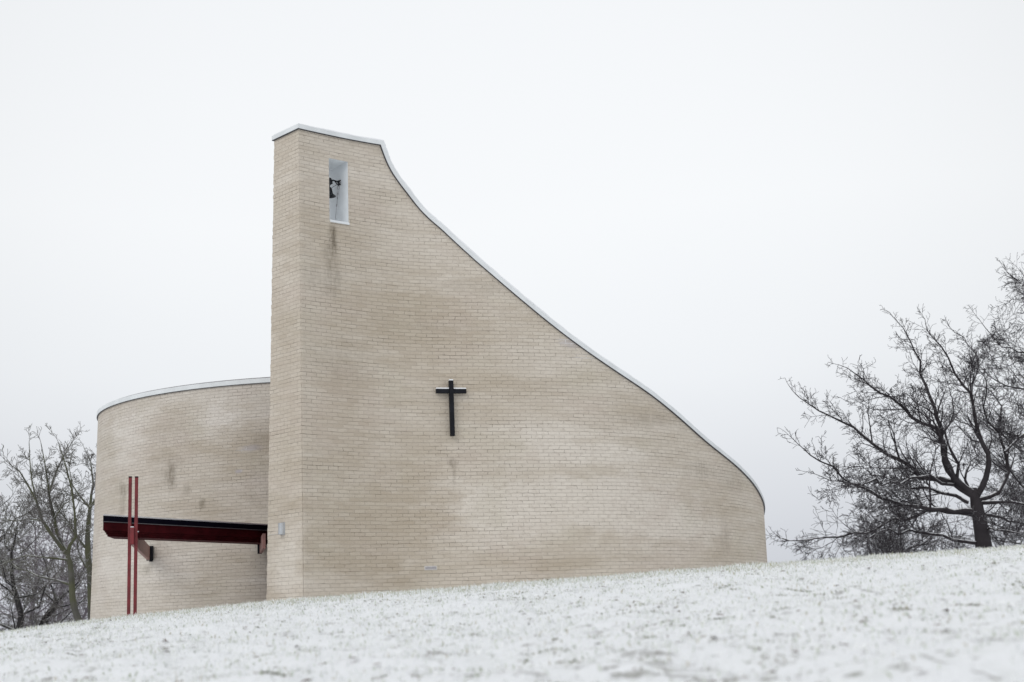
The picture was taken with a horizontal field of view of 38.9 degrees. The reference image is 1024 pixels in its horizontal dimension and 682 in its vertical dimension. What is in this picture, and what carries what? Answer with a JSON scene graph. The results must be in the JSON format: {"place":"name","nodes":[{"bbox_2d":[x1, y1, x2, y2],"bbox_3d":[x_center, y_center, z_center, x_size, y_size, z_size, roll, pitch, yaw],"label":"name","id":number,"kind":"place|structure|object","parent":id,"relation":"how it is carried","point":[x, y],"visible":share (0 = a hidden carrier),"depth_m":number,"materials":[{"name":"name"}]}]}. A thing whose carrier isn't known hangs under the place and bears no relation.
{"place":"outdoors","nodes":[
{"label":"outdoors","id":0,"kind":"place"},
{"bbox_2d":[0,544,1023,681],"bbox_3d":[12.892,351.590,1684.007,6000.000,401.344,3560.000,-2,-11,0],"label":"ground","id":1,"kind":"structure","parent":0,"point":[999,656],"depth_m":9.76,"materials":[{"name":"white snow"}]},
{"bbox_2d":[0,474,70,631],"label":"twiggy tree","id":2,"kind":"object","parent":1,"relation":"on","point":[2,614],"visible":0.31,"depth_m":52.45,"materials":[{"name":"plant"}]},
{"bbox_2d":[0,505,86,630],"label":"twiggy tree","id":3,"kind":"object","parent":1,"relation":"on","point":[36,553],"visible":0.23,"depth_m":59.20,"materials":[{"name":"plant"}]},
{"bbox_2d":[0,554,87,623],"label":"twiggy tree","id":4,"kind":"object","parent":1,"relation":"on","point":[84,615],"visible":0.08,"depth_m":56.79,"materials":[{"name":"plant"}]},
{"bbox_2d":[0,483,91,630],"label":"twiggy tree","id":5,"kind":"object","parent":1,"relation":"on","point":[21,621],"visible":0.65,"depth_m":49.40,"materials":[{"name":"plant"}]},
{"bbox_2d":[2,525,91,625],"bbox_3d":[-16.252,9.007,51.636,4.194,5.045,2.931,-2,-11,0],"label":"leaning tree","id":6,"kind":"object","parent":1,"relation":"on","point":[62,586],"visible":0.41,"depth_m":51.47,"materials":[{"name":"plant"}]},
{"bbox_2d":[0,492,94,624],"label":"twiggy tree","id":7,"kind":"object","parent":1,"relation":"on","point":[67,539],"visible":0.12,"depth_m":61.48,"materials":[{"name":"plant"}]},
{"bbox_2d":[0,422,95,620],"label":"branching tree","id":8,"kind":"object","parent":1,"relation":"on","point":[66,551],"visible":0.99,"depth_m":45.86,"materials":[{"name":"grey plant"}]},
{"bbox_2d":[34,431,96,619],"bbox_3d":[-14.544,6.826,48.918,2.798,7.903,4.159,-7,-12,25],"label":"branching tree","id":9,"kind":"object","parent":1,"relation":"on","point":[86,545],"visible":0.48,"depth_m":48.67,"materials":[{"name":"grey plant"}]},
{"bbox_2d":[103,476,267,615],"bbox_3d":[-6.751,5.573,30.307,3.528,4.906,6.889,-2,-11,0],"label":"entrance canopy","id":10,"kind":"object","parent":1,"relation":"on","point":[136,530],"visible":0.98,"depth_m":29.23,"materials":[{"name":"metal"}]},
{"bbox_2d":[90,123,766,620],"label":"church","id":11,"kind":"structure","parent":1,"relation":"on","point":[348,459],"depth_m":29.87,"materials":[{"name":"brick"}]},
{"bbox_2d":[268,522,284,535],"bbox_3d":[-4.588,3.644,28.057,0.090,0.236,0.579,8,-14,-42],"label":"wall lamp","id":12,"kind":"object","parent":11,"relation":"attached to","point":[281,528],"visible":1,"depth_m":27.87,"materials":[{"name":"grey metal"}]},
{"bbox_2d":[329,178,340,219],"bbox_3d":[-3.625,-2.904,29.649,0.500,0.897,0.276,-2,-11,0],"label":"church bell","id":13,"kind":"object","parent":11,"relation":"hanging from","point":[331,195],"visible":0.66,"depth_m":29.68,"materials":[{"name":"metal"}]},
{"bbox_2d":[436,379,466,435],"bbox_3d":[-1.235,1.361,29.565,0.632,1.164,0.132,1,-11,-15],"label":"wall cross","id":14,"kind":"object","parent":11,"relation":"attached to","point":[451,390],"depth_m":29.54,"materials":[{"name":"black paint"}]},
{"bbox_2d":[0,552,1023,681],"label":"grass tufts","id":15,"kind":"object","parent":1,"relation":"on","point":[282,675],"visible":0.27,"depth_m":9.68,"materials":[{"name":"plant"}]},
{"bbox_2d":[766,303,1023,560],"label":"oak tree","id":16,"kind":"object","parent":1,"relation":"on","point":[977,513],"visible":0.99,"depth_m":44.77,"materials":[{"name":"black plant"}]},
{"bbox_2d":[803,472,1004,560],"bbox_3d":[16.059,8.170,57.478,7.658,6.463,7.157,-11,-14,41],"label":"thicket tree","id":17,"kind":"object","parent":1,"relation":"on","point":[895,545],"visible":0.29,"depth_m":56.95,"materials":[{"name":"plant"}]},
{"bbox_2d":[939,252,1023,540],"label":"tall tree","id":18,"kind":"object","parent":1,"relation":"on","point":[1019,357],"visible":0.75,"depth_m":49.49,"materials":[{"name":"grey plant"}]},
{"bbox_2d":[955,444,1023,547],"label":"thicket tree","id":19,"kind":"object","parent":1,"relation":"on","point":[995,537],"visible":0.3,"depth_m":59.69,"materials":[{"name":"plant"}]},
{"bbox_2d":[0,0,1023,630],"label":"sky","id":20,"kind":"structure","parent":0,"point":[720,200],"materials":[{"name":"white"}]},
{"bbox_2d":[6,548,1020,681],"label":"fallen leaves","id":21,"kind":"object","parent":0,"point":[771,671],"visible":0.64,"depth_m":9.26,"materials":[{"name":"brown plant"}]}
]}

